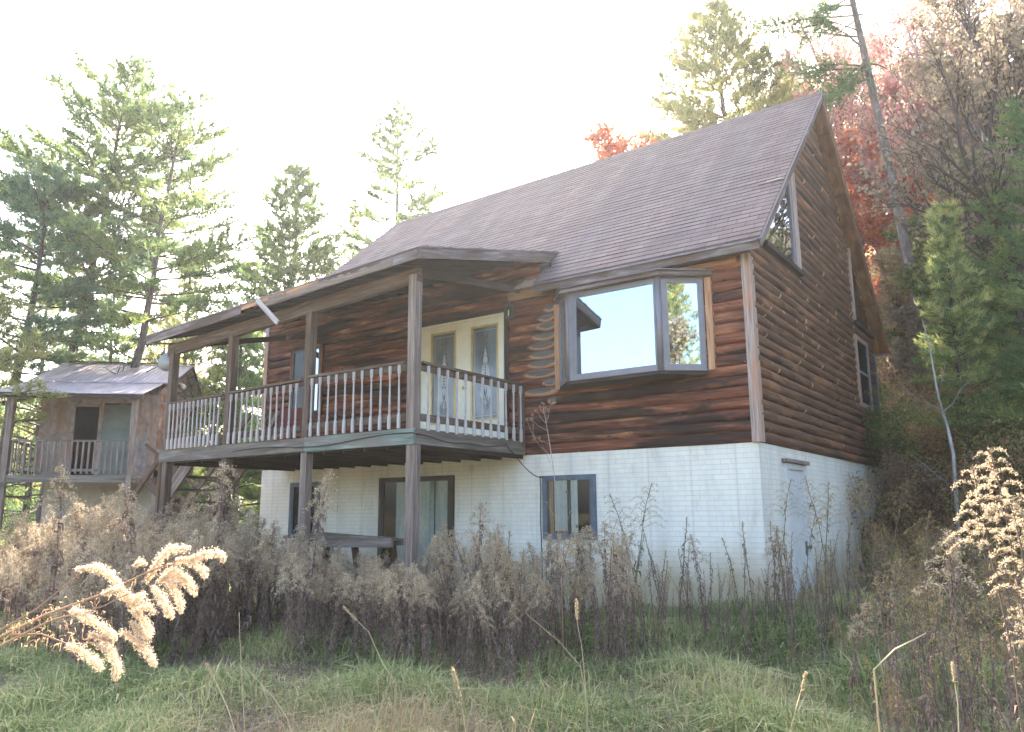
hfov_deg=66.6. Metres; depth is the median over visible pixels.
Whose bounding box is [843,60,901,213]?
hardwood tree
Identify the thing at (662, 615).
dry weed
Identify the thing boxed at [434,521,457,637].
dry weed
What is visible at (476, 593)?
dry weed
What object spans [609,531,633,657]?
dry weed
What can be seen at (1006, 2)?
hardwood tree
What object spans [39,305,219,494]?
pine tree
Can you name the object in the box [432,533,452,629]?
dry weed
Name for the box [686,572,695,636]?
dry weed
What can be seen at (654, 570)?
dry weed
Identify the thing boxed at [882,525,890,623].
dry weed
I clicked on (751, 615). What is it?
goldenrod
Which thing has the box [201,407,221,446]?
leaning board
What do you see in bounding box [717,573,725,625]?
dry weed
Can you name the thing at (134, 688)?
grass
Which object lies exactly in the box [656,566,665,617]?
dry weed
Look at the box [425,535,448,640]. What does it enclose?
dry weed
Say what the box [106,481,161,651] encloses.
goldenrod
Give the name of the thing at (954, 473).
sapling
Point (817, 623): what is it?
dry weed
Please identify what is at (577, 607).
grass stalk
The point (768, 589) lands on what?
dry weed
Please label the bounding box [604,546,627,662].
dry weed
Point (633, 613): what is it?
dry weed
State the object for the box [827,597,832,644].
dry weed
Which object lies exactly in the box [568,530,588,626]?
dry weed
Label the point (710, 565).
dry weed
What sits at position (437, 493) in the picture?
sliding glass door
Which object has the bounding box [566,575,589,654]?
dry weed
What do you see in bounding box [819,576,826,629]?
dry weed
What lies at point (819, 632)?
dry weed
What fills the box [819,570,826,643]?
dry weed
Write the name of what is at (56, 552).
goldenrod
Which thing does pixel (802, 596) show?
dry weed
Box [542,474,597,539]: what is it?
basement window
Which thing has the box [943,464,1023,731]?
goldenrod
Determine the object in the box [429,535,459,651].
dry weed
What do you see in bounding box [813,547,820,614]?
dry weed
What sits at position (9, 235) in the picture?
pine tree
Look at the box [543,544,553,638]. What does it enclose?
dry weed
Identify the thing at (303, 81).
sky
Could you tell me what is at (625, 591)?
dry weed
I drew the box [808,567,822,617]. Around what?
dry weed
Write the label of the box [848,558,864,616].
dry weed
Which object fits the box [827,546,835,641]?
dry weed
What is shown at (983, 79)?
hardwood tree
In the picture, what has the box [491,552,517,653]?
dry weed
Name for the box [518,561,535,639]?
dry weed
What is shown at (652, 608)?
dry weed
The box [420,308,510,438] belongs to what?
french door
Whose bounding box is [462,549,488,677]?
dry weed
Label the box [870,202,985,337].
hardwood tree
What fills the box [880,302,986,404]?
hardwood tree
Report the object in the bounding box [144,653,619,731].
straw clump
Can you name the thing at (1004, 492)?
goldenrod
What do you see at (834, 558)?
dry weed
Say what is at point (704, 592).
dry weed
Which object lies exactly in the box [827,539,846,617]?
dry weed
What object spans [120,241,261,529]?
pine tree
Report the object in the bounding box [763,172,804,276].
gable window
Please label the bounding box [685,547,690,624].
dry weed
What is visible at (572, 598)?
dry weed
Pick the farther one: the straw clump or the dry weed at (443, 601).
the dry weed at (443, 601)
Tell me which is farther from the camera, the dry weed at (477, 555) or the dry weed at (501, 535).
the dry weed at (501, 535)
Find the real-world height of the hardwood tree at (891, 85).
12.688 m
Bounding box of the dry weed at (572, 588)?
[565,561,581,625]
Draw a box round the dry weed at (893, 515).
[879,480,920,626]
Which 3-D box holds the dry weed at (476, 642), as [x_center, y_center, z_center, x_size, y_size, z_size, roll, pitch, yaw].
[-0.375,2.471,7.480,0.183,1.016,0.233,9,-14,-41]
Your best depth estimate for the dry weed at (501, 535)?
8.62 m
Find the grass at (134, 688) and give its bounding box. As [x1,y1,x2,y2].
[0,362,1023,731]
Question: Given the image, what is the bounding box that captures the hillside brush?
[865,219,1023,464]
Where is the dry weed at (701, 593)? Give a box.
[696,570,706,639]
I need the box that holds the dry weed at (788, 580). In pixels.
[786,549,792,624]
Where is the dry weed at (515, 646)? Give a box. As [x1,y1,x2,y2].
[502,572,525,670]
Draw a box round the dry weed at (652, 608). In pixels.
[647,560,657,646]
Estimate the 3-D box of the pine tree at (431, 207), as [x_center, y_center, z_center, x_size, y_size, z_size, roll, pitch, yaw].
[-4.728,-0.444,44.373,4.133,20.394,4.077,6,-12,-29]
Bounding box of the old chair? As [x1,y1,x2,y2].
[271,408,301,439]
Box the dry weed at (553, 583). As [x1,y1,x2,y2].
[544,568,568,647]
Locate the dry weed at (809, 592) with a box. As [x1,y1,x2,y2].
[804,564,813,612]
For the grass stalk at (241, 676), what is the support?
on the ground at (862, 580)
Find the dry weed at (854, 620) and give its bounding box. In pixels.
[847,599,859,646]
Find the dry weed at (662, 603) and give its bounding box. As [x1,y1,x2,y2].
[653,560,669,660]
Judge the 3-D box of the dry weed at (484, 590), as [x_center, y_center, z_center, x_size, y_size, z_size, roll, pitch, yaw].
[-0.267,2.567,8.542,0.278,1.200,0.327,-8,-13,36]
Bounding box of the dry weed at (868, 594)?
[866,574,871,631]
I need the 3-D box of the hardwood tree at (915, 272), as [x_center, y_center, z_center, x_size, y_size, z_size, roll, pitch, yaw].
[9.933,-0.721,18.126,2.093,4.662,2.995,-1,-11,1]
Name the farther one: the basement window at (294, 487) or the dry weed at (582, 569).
the basement window at (294, 487)
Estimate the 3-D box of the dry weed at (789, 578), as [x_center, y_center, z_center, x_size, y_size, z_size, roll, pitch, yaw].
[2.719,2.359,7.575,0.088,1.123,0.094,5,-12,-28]
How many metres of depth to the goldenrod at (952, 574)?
4.58 m
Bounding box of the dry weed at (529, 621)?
[525,577,537,653]
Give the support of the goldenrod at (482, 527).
on the ground at (862, 580)
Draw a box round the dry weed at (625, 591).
[615,561,642,677]
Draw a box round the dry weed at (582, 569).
[566,530,600,648]
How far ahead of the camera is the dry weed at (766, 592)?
8.34 m
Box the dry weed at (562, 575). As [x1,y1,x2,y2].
[541,537,577,674]
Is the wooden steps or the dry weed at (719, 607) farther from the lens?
the wooden steps
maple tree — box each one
[582,113,657,164]
[768,0,894,247]
[773,19,935,254]
[832,124,963,380]
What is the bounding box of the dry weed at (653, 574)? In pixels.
[644,536,665,619]
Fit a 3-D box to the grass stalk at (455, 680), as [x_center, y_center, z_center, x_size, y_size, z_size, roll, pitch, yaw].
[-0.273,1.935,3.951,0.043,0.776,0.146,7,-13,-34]
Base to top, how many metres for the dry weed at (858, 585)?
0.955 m
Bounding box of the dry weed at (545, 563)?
[534,539,557,630]
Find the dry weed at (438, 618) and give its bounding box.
[435,569,445,654]
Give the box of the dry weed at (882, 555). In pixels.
[877,523,888,615]
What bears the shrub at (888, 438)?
on the ground at (862, 580)
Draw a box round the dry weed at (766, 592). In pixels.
[764,561,769,625]
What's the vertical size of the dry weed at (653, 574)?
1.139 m
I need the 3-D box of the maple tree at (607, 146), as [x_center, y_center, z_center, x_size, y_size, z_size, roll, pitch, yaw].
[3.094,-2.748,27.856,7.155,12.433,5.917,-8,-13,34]
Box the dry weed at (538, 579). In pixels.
[525,562,545,660]
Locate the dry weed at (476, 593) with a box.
[468,562,497,662]
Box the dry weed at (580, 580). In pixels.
[567,553,593,619]
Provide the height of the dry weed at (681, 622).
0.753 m
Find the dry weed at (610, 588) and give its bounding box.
[606,558,614,619]
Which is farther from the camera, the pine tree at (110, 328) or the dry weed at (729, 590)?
the pine tree at (110, 328)
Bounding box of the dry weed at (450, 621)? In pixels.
[442,570,455,657]
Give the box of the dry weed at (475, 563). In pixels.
[462,543,489,630]
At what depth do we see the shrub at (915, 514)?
13.31 m
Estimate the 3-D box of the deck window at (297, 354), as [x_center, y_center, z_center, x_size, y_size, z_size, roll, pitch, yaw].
[-3.987,0.295,15.142,0.940,1.380,0.085,-8,-13,34]
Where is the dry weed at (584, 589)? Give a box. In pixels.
[579,553,597,629]
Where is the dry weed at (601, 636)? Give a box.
[578,559,609,661]
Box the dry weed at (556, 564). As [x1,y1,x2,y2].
[545,533,570,633]
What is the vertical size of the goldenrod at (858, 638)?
0.981 m
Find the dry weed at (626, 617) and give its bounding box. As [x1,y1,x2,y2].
[610,540,632,643]
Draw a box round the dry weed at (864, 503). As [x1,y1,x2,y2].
[841,472,881,621]
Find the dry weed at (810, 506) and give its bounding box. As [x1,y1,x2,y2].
[796,475,843,621]
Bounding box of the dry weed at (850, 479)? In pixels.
[842,472,884,617]
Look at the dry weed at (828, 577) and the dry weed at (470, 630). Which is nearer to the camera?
the dry weed at (470, 630)
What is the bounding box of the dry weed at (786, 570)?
[782,535,791,609]
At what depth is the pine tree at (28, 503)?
30.27 m
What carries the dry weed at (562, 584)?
on the ground at (862, 580)
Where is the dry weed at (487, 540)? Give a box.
[480,531,499,622]
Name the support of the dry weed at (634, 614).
on the ground at (862, 580)
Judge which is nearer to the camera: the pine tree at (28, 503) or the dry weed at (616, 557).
the dry weed at (616, 557)
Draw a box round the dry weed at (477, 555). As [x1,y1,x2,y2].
[462,533,496,656]
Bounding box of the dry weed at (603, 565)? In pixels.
[595,532,612,614]
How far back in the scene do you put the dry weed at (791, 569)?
8.87 m
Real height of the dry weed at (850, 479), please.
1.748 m
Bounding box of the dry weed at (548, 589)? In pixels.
[544,544,557,621]
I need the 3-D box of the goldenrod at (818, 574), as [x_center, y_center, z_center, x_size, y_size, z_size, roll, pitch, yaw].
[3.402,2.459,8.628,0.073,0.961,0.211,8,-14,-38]
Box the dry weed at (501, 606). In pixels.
[490,561,517,669]
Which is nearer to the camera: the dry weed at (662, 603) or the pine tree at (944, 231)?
the dry weed at (662, 603)
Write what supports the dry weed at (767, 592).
on the ground at (862, 580)
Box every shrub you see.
[846,446,968,580]
[859,505,929,569]
[860,384,933,527]
[863,544,913,593]
[871,403,976,501]
[883,357,1023,504]
[886,416,1023,594]
[903,363,1023,575]
[913,526,974,579]
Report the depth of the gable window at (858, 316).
15.90 m
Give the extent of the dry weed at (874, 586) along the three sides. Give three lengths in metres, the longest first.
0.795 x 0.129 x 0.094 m
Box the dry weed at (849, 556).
[845,518,853,620]
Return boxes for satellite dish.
[153,353,180,394]
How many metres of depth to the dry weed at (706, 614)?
8.27 m
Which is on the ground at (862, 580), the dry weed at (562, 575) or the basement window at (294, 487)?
the dry weed at (562, 575)
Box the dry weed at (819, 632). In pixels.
[817,600,821,655]
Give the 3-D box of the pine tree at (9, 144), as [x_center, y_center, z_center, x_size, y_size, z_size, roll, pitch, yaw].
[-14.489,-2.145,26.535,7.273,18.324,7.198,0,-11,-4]
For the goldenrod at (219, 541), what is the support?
on the ground at (862, 580)
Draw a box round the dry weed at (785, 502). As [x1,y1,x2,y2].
[769,479,806,604]
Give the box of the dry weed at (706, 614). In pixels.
[703,568,715,637]
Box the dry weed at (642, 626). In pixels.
[636,587,644,649]
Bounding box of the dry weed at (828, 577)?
[824,544,833,628]
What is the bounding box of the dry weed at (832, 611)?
[824,567,838,647]
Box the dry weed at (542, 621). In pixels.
[529,579,557,667]
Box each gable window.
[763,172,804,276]
[847,248,874,338]
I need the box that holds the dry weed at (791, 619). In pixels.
[790,578,795,656]
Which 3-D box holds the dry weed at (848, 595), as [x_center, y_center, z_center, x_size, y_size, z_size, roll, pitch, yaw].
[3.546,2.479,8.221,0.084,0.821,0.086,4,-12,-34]
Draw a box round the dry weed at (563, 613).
[554,549,568,649]
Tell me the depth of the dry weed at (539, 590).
8.51 m
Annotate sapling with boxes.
[898,308,986,594]
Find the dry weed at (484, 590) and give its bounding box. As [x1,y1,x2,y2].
[477,545,497,644]
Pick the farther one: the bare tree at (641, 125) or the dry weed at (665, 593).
the bare tree at (641, 125)
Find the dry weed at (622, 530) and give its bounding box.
[598,494,648,645]
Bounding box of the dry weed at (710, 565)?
[707,553,713,627]
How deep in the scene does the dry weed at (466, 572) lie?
8.78 m
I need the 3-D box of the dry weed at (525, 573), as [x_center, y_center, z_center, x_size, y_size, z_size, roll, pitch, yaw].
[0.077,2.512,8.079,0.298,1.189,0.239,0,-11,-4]
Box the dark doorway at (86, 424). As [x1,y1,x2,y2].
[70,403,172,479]
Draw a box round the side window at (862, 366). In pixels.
[853,334,873,411]
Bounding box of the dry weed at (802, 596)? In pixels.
[799,570,804,615]
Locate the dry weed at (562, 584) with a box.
[560,527,570,648]
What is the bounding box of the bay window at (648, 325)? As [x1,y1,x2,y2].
[553,268,716,390]
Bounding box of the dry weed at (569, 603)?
[557,567,585,668]
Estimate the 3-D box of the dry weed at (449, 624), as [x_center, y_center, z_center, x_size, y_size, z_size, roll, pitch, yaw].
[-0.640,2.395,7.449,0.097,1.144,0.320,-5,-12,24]
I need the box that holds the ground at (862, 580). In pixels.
[0,206,1023,727]
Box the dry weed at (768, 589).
[764,568,773,622]
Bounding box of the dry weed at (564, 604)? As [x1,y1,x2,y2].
[551,573,569,632]
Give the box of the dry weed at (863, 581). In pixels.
[856,544,869,622]
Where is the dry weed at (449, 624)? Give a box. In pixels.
[435,556,451,663]
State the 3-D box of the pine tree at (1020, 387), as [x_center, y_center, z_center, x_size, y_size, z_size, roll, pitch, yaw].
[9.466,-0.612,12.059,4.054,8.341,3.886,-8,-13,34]
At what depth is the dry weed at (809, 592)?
8.60 m
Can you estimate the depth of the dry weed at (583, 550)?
8.15 m
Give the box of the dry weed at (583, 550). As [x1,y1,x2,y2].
[567,525,594,658]
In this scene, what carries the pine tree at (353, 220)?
on the ground at (862, 580)
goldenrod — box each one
[0,543,226,680]
[34,461,81,658]
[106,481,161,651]
[186,461,245,656]
[295,469,340,653]
[414,536,439,638]
[461,499,497,640]
[586,521,614,631]
[626,482,667,644]
[676,517,689,626]
[682,532,713,637]
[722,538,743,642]
[738,522,758,640]
[762,524,790,630]
[794,510,825,617]
[815,544,823,614]
[846,602,874,721]
[899,511,956,718]
[911,529,985,731]
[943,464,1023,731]
[964,447,1023,618]
[986,493,1023,597]
[1000,603,1023,647]
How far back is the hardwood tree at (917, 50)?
28.62 m
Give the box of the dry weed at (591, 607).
[580,526,602,626]
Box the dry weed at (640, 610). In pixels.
[636,594,647,660]
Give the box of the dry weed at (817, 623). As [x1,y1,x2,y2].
[802,565,823,659]
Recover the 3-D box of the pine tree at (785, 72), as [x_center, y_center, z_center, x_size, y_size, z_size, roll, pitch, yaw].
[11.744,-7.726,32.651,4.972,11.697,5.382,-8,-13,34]
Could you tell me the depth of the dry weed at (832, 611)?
7.45 m
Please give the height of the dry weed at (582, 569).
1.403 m
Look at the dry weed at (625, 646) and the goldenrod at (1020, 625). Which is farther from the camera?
the dry weed at (625, 646)
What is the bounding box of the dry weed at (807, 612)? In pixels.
[797,568,811,632]
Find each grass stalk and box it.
[197,667,217,731]
[205,663,235,731]
[239,619,244,731]
[249,671,291,731]
[343,606,395,731]
[451,665,465,731]
[528,615,587,725]
[575,599,586,731]
[790,672,806,731]
[873,633,925,731]
[950,661,958,731]
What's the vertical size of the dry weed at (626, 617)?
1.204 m
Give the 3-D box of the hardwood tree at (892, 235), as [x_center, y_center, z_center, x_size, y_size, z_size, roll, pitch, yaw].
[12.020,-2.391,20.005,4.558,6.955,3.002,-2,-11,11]
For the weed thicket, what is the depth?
8.57 m
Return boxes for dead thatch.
[0,593,1023,731]
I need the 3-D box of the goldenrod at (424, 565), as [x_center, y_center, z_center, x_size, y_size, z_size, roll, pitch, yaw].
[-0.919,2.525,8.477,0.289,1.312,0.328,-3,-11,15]
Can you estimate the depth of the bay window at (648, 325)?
10.74 m
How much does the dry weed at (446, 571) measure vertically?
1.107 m
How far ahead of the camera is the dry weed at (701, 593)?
8.16 m
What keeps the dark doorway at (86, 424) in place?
in the shed cabin
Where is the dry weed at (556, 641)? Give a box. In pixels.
[553,547,559,648]
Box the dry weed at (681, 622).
[677,582,683,637]
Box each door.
[98,405,131,474]
[377,475,454,597]
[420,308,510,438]
[781,458,813,600]
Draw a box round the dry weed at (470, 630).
[458,582,477,679]
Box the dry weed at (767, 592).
[760,568,769,615]
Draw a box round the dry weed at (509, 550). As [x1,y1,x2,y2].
[498,531,512,626]
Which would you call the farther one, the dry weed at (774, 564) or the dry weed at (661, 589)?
the dry weed at (774, 564)
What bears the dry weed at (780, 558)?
on the ground at (862, 580)
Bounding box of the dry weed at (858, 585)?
[855,565,864,649]
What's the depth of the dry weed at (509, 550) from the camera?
8.72 m
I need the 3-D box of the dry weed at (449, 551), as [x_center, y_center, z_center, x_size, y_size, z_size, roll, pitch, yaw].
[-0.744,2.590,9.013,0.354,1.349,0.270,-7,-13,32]
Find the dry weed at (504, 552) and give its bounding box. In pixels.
[493,549,521,666]
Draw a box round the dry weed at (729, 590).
[725,572,731,659]
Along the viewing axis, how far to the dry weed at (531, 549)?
9.07 m
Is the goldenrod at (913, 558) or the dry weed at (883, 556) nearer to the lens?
the goldenrod at (913, 558)
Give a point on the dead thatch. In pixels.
(313, 672)
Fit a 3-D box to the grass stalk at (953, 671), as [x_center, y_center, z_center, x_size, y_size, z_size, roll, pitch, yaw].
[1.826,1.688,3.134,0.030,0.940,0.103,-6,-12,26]
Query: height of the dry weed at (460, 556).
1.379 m
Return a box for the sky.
[0,0,1022,487]
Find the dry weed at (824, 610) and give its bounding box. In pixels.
[820,579,828,644]
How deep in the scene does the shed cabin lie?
21.67 m
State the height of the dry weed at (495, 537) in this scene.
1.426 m
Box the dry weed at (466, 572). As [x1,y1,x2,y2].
[453,546,480,636]
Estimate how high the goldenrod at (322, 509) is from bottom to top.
2.057 m
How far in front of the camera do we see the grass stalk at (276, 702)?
3.67 m
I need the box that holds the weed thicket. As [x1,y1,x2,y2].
[0,491,553,691]
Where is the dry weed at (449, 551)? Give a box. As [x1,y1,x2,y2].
[441,533,462,632]
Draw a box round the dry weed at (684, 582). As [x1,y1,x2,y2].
[678,549,690,622]
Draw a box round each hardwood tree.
[768,0,904,137]
[830,0,965,190]
[834,0,988,133]
[843,0,1023,345]
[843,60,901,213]
[848,0,1017,200]
[867,11,1023,213]
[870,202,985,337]
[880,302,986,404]
[883,145,1014,326]
[883,234,998,361]
[889,0,1023,239]
[953,0,1023,176]
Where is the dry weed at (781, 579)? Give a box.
[774,538,789,609]
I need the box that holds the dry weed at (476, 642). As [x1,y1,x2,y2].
[461,569,485,674]
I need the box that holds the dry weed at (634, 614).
[618,574,639,660]
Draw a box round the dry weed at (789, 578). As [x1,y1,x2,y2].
[785,551,798,655]
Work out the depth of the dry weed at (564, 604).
8.63 m
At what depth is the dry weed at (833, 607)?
7.50 m
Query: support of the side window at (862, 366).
in the log house
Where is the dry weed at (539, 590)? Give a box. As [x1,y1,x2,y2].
[525,554,552,638]
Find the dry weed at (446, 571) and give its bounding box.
[435,555,453,646]
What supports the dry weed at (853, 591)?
on the ground at (862, 580)
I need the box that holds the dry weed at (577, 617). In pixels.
[566,579,591,662]
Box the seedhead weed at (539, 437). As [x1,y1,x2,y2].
[525,402,577,660]
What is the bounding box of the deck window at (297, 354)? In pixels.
[288,343,325,414]
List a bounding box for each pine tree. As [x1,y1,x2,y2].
[0,48,214,561]
[0,78,265,478]
[0,150,158,497]
[0,246,78,523]
[0,269,107,561]
[25,261,150,498]
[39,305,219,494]
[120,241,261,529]
[176,305,263,538]
[195,160,350,550]
[322,97,450,272]
[340,211,365,260]
[421,190,434,210]
[627,0,826,143]
[750,0,932,408]
[769,57,798,94]
[908,197,1015,516]
[944,216,1023,445]
[946,95,1023,457]
[983,219,1023,442]
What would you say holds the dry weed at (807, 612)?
on the ground at (862, 580)
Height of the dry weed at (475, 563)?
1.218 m
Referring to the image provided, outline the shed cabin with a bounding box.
[0,361,217,577]
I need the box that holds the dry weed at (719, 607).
[717,574,724,638]
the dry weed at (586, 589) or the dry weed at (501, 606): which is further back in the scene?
the dry weed at (586, 589)
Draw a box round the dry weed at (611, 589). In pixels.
[605,581,613,655]
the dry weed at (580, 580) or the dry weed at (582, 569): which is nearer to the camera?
the dry weed at (582, 569)
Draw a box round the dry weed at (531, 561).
[521,559,535,626]
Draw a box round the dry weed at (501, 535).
[482,523,512,638]
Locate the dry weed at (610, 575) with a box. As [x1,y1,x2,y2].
[602,547,614,679]
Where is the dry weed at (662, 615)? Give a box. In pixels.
[659,584,666,648]
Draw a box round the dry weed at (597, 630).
[581,570,607,672]
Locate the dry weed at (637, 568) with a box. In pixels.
[630,533,645,624]
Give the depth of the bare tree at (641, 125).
36.55 m
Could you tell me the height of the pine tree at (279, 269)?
16.388 m
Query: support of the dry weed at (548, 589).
on the ground at (862, 580)
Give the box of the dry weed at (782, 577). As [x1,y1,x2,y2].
[777,560,797,645]
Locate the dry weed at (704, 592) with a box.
[702,570,708,624]
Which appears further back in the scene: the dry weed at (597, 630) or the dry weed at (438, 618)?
the dry weed at (438, 618)
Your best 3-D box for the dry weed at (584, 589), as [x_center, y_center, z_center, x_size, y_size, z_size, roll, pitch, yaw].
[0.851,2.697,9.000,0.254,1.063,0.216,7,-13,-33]
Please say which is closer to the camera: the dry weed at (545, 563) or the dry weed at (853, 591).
the dry weed at (853, 591)
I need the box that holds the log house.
[146,90,888,627]
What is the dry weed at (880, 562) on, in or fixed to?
on the ground at (862, 580)
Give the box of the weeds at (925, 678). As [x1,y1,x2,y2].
[406,513,1023,731]
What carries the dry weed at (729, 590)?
on the ground at (862, 580)
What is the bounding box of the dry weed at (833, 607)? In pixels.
[827,581,839,635]
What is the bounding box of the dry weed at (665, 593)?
[661,573,668,627]
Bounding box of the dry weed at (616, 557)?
[596,529,633,662]
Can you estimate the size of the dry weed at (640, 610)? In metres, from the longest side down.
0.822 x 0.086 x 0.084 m
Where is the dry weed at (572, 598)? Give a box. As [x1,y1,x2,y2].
[556,549,581,653]
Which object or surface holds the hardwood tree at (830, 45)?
on the ground at (862, 580)
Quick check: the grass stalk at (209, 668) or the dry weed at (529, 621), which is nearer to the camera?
the grass stalk at (209, 668)
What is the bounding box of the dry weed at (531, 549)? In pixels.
[525,540,548,626]
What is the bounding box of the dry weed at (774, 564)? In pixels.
[767,521,779,613]
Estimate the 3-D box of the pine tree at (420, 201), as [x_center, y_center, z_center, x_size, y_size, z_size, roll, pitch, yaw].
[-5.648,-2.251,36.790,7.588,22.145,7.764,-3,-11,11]
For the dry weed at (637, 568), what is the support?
on the ground at (862, 580)
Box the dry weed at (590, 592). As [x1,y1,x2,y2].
[571,531,601,645]
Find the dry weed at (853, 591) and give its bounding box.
[845,569,862,620]
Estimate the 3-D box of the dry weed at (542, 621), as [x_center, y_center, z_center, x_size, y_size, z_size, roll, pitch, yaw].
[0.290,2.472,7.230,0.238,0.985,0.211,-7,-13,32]
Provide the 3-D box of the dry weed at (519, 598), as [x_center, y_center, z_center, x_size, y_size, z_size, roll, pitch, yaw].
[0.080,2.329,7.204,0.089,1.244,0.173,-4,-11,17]
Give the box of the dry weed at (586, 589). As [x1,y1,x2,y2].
[579,560,596,624]
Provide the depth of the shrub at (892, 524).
13.68 m
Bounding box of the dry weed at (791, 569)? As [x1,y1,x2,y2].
[787,532,797,605]
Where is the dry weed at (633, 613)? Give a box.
[623,578,643,654]
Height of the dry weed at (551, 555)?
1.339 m
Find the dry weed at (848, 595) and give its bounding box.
[841,563,853,624]
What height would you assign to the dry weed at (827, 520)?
1.719 m
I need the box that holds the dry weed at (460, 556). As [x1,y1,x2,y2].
[451,529,480,647]
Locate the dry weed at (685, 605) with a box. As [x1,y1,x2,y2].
[679,579,687,624]
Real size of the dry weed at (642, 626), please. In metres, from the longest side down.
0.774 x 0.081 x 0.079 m
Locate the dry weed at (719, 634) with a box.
[713,604,728,658]
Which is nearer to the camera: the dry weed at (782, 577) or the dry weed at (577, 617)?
the dry weed at (577, 617)
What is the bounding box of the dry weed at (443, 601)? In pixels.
[434,567,453,637]
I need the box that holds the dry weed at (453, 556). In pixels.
[441,529,466,648]
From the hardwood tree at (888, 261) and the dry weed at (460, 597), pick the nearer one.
the dry weed at (460, 597)
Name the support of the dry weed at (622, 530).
on the ground at (862, 580)
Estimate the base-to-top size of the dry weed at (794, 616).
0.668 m
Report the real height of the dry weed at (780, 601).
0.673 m
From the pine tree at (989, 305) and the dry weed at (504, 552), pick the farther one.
the pine tree at (989, 305)
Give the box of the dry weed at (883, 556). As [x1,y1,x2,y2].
[881,541,893,630]
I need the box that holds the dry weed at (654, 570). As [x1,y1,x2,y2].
[647,547,665,617]
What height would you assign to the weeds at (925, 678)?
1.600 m
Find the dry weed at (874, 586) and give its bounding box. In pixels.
[872,561,879,612]
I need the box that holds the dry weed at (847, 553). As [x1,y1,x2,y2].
[844,521,852,624]
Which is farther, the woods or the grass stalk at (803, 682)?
the woods
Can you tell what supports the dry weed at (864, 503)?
on the ground at (862, 580)
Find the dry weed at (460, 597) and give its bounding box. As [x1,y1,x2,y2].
[447,578,469,671]
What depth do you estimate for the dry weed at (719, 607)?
8.30 m
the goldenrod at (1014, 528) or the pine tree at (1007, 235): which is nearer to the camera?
the goldenrod at (1014, 528)
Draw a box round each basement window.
[288,482,320,535]
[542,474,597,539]
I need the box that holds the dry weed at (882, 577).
[871,524,888,633]
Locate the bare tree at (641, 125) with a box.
[620,110,674,148]
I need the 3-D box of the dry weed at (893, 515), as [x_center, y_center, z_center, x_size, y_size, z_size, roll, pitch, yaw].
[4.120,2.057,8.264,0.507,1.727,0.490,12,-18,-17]
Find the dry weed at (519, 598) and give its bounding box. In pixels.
[516,550,524,676]
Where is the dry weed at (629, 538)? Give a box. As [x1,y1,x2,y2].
[605,530,637,655]
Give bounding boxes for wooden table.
[283,532,403,615]
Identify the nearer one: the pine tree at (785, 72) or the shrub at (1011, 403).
the shrub at (1011, 403)
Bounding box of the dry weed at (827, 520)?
[805,482,850,634]
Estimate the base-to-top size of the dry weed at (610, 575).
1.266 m
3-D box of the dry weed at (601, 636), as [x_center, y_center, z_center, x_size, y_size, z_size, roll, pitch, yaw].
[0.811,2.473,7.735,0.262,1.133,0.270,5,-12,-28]
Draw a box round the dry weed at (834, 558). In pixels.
[827,530,840,608]
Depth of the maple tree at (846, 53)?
28.36 m
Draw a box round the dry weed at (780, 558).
[774,530,789,633]
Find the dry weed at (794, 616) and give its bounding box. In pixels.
[789,594,800,647]
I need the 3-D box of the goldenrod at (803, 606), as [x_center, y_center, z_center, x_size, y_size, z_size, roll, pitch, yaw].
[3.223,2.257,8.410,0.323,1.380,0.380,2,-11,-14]
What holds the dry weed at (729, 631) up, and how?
on the ground at (862, 580)
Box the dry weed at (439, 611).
[434,582,444,672]
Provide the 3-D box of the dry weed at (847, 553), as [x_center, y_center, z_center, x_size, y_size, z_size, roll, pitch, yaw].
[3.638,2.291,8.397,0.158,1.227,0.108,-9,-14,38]
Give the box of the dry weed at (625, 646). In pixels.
[607,563,631,673]
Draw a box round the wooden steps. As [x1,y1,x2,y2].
[101,406,250,596]
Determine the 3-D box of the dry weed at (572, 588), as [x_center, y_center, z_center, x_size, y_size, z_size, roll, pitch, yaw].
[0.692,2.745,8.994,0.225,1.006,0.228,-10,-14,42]
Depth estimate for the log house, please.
11.88 m
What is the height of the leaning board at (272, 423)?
0.534 m
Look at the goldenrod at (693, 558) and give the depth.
8.29 m
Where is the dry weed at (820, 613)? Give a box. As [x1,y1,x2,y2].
[814,588,825,644]
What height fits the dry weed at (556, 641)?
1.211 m
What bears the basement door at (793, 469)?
in the log house
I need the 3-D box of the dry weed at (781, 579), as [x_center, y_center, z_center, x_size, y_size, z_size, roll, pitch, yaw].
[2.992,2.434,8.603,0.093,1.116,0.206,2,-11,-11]
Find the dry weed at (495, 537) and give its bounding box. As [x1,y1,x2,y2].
[480,528,517,665]
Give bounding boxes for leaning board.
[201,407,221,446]
[259,410,279,441]
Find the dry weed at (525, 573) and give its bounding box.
[508,550,531,649]
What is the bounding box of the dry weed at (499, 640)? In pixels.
[486,555,517,670]
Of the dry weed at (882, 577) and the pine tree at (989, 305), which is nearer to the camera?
the dry weed at (882, 577)
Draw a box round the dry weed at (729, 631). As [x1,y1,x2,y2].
[722,603,732,658]
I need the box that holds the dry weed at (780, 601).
[771,580,785,615]
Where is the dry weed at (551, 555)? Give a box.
[540,533,567,637]
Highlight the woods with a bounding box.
[0,374,260,551]
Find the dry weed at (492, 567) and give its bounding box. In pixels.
[478,544,510,670]
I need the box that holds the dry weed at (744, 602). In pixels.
[741,546,751,661]
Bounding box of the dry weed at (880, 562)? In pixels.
[877,532,886,590]
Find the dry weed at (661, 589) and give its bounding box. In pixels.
[657,551,667,627]
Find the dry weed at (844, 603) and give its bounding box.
[842,582,847,625]
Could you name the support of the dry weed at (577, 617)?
on the ground at (862, 580)

